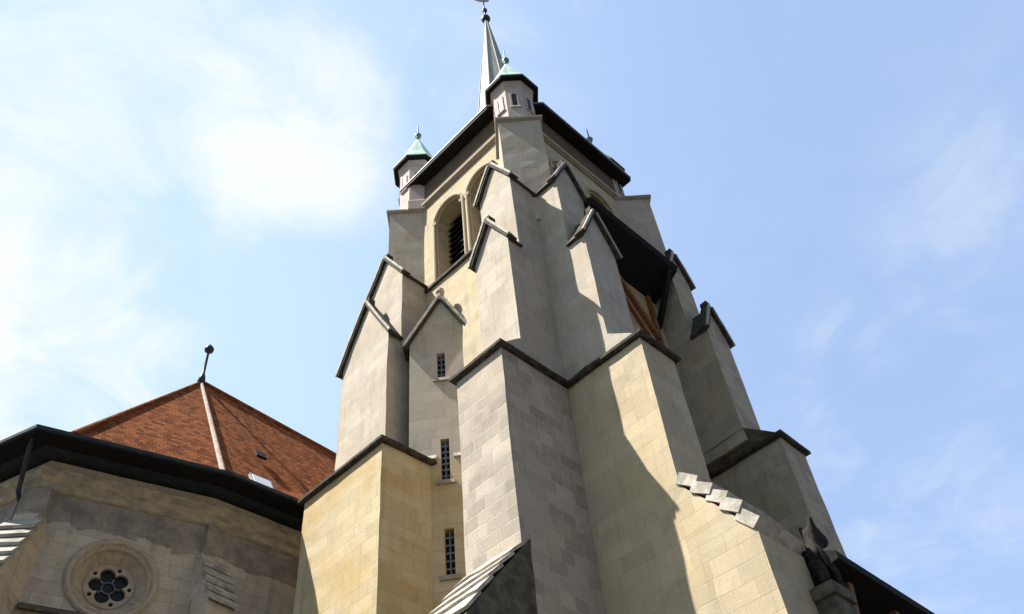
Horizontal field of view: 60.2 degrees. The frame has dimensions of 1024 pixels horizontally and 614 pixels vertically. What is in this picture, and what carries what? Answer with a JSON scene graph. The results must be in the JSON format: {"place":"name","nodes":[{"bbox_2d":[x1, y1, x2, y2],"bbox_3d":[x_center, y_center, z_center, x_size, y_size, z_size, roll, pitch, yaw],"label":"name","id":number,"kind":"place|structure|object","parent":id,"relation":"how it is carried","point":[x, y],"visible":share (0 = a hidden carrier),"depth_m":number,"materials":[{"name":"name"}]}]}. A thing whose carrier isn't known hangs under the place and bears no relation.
{"place":"outdoors","nodes":[
{"label":"outdoors","id":0,"kind":"place"},
{"bbox_2d":[0,343,335,613],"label":"choir building","id":1,"kind":"structure","parent":0,"point":[183,500],"depth_m":28.88,"materials":[{"name":"stone"}]},
{"bbox_2d":[63,539,158,613],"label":"rose window","id":2,"kind":"structure","parent":1,"relation":"in","point":[108,576],"depth_m":27.15,"materials":[{"name":"stone"}]},
{"bbox_2d":[0,0,1023,613],"label":"sky","id":3,"kind":"structure","parent":0,"point":[841,182],"materials":[{"name":"blue"}]},
{"label":"ground","id":4,"kind":"structure","parent":0,"visible":0},
{"bbox_2d":[292,0,847,613],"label":"bell tower","id":5,"kind":"structure","parent":4,"relation":"on","point":[546,406],"depth_m":28.16,"materials":[{"name":"stone"}]},
{"bbox_2d":[432,193,467,280],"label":"belfry window","id":6,"kind":"structure","parent":5,"relation":"in","point":[461,229],"depth_m":41.44,"materials":[{"name":"stone"}]},
{"bbox_2d":[464,162,488,249],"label":"belfry window","id":7,"kind":"structure","parent":5,"relation":"in","point":[468,193],"depth_m":40.50,"materials":[{"name":"stone"}]},
{"bbox_2d":[549,159,558,174],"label":"belfry window","id":8,"kind":"structure","parent":5,"relation":"in","point":[551,163],"depth_m":40.39,"materials":[{"name":"stone"}]},
{"bbox_2d":[585,188,616,216],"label":"belfry window","id":9,"kind":"structure","parent":5,"relation":"in","point":[587,191],"depth_m":42.79,"materials":[{"name":"stone"}]},
{"bbox_2d":[801,550,934,613],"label":"portal porch","id":10,"kind":"object","parent":4,"relation":"on","point":[867,592],"visible":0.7,"depth_m":20.81,"materials":[{"name":"stone"}]},
{"bbox_2d":[798,516,848,588],"bbox_3d":[7.185,5.868,20.694,0.819,1.966,0.698,9,-50,-14],"label":"gargoyle","id":11,"kind":"object","parent":10,"relation":"on","point":[817,559],"visible":0.7,"depth_m":20.45,"materials":[{"name":"stone"}]}
]}

